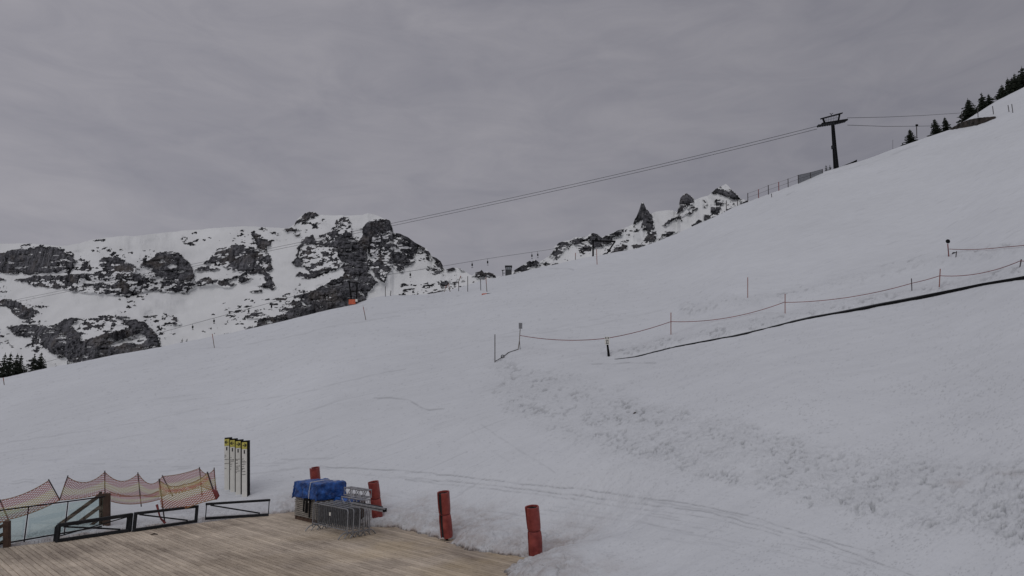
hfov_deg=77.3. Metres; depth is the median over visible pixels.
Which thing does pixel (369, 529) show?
crowd barrier
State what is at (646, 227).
rocky ridge
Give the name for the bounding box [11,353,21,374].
spruce tree
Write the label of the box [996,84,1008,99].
spruce tree
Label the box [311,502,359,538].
crowd barrier
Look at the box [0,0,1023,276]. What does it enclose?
sky
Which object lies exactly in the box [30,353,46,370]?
spruce tree
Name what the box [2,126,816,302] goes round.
lift cable
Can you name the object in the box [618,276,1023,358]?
conveyor lift
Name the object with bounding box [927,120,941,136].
spruce tree
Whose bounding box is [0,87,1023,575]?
snow slope
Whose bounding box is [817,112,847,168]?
lift tower
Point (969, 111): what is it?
spruce tree
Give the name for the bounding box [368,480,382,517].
padded post
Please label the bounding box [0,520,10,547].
post
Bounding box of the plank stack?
[294,497,333,522]
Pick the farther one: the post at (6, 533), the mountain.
the mountain
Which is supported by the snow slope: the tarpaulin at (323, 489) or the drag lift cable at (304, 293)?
the drag lift cable at (304, 293)
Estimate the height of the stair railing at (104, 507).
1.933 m
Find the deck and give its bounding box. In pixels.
[0,512,525,575]
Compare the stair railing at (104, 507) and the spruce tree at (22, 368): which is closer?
the stair railing at (104, 507)
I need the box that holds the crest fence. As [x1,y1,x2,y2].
[726,169,822,210]
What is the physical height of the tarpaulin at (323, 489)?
0.875 m
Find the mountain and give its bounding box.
[0,212,471,370]
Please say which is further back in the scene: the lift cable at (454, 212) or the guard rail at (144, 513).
the lift cable at (454, 212)
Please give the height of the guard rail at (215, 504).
0.718 m
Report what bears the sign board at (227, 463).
on the snow slope
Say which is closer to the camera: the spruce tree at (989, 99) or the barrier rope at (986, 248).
the barrier rope at (986, 248)
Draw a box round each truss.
[341,495,370,505]
[344,486,371,497]
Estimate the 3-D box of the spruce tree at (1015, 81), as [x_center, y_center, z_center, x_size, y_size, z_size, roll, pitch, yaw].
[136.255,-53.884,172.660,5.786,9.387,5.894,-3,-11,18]
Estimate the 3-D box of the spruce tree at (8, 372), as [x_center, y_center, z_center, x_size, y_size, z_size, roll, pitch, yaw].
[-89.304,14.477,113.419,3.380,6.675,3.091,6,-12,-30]
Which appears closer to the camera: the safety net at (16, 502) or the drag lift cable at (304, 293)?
the safety net at (16, 502)
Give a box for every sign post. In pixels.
[518,323,521,348]
[605,337,609,356]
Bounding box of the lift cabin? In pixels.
[502,265,511,275]
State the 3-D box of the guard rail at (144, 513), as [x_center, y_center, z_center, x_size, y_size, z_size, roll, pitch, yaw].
[-13.876,9.232,25.728,0.133,0.718,2.553,-8,-13,36]
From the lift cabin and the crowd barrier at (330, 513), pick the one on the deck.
the crowd barrier at (330, 513)
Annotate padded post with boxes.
[309,466,320,478]
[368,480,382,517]
[437,490,452,540]
[525,504,541,555]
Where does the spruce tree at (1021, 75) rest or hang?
on the snow slope
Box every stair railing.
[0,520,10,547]
[59,491,110,525]
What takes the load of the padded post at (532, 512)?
on the snow slope
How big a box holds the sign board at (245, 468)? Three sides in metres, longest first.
3.148 x 0.295 x 0.286 m
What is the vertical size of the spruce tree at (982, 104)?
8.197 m
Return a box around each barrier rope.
[520,260,1023,340]
[952,245,1023,249]
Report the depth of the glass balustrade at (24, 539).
23.30 m
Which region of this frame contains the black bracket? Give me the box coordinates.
[303,498,310,517]
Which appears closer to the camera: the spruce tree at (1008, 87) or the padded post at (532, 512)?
the padded post at (532, 512)
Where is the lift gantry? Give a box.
[592,238,615,255]
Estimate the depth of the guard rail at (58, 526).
23.68 m
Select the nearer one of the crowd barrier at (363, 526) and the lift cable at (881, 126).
the crowd barrier at (363, 526)
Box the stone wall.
[950,116,995,129]
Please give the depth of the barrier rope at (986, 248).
56.76 m
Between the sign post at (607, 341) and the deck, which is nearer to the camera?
the deck
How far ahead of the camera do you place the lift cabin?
127.42 m
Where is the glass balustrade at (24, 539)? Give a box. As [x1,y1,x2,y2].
[0,496,104,544]
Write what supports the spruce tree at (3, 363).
on the snow slope
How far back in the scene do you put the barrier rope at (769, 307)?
50.20 m
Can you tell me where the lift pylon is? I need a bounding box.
[347,281,358,304]
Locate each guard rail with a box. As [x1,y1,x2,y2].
[53,513,132,542]
[132,505,198,531]
[205,499,269,519]
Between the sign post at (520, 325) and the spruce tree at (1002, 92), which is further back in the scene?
the spruce tree at (1002, 92)
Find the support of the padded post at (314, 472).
on the snow slope
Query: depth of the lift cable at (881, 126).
164.96 m
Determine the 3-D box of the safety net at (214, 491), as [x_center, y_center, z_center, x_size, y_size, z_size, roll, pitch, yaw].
[-14.210,8.542,26.068,4.287,1.985,0.583,2,-11,-9]
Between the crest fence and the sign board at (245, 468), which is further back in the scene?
the crest fence
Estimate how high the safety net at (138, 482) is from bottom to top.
1.606 m
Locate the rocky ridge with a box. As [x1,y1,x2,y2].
[453,184,749,288]
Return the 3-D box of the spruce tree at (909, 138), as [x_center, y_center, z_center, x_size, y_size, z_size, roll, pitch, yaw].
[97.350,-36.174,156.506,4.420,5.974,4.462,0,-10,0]
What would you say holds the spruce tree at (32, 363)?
on the snow slope
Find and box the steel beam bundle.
[350,501,386,511]
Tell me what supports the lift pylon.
on the snow slope
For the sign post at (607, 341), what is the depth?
45.70 m
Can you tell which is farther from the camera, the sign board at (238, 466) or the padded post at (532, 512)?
the sign board at (238, 466)
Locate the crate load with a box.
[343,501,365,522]
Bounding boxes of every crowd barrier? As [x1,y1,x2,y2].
[305,502,353,539]
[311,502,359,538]
[317,501,365,537]
[322,501,369,536]
[327,500,375,535]
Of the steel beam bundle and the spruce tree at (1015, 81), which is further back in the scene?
the spruce tree at (1015, 81)
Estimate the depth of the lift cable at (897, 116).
176.94 m
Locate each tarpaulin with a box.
[292,478,346,502]
[333,497,358,510]
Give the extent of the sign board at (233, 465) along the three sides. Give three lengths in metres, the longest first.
3.207 x 0.295 x 0.275 m
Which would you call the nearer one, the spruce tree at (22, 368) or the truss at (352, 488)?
the truss at (352, 488)
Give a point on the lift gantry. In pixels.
(595, 240)
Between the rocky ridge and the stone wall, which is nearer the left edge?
the rocky ridge
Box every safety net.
[0,479,59,522]
[60,467,217,506]
[109,472,219,523]
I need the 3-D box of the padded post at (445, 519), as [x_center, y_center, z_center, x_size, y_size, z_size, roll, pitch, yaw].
[-2.430,8.436,23.129,0.461,2.153,0.704,-5,-12,25]
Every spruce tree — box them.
[0,352,7,375]
[0,354,14,377]
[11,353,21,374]
[16,354,26,373]
[28,354,36,371]
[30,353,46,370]
[903,129,917,144]
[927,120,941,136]
[941,117,951,131]
[956,98,978,124]
[976,93,987,109]
[985,95,994,105]
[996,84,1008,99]
[1001,78,1013,97]
[1010,74,1022,91]
[1015,66,1023,90]
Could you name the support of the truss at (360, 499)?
on the crowd barrier at (369, 529)
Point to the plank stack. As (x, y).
(300, 514)
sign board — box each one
[224,437,231,489]
[230,438,237,491]
[236,439,243,494]
[242,440,249,496]
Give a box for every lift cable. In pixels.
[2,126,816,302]
[3,129,815,304]
[27,241,591,366]
[852,125,903,126]
[855,113,954,117]
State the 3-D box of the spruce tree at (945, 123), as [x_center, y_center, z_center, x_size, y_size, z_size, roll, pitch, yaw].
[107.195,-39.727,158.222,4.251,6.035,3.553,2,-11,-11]
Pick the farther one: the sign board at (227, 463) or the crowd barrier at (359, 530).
the sign board at (227, 463)
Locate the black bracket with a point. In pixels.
(305, 505)

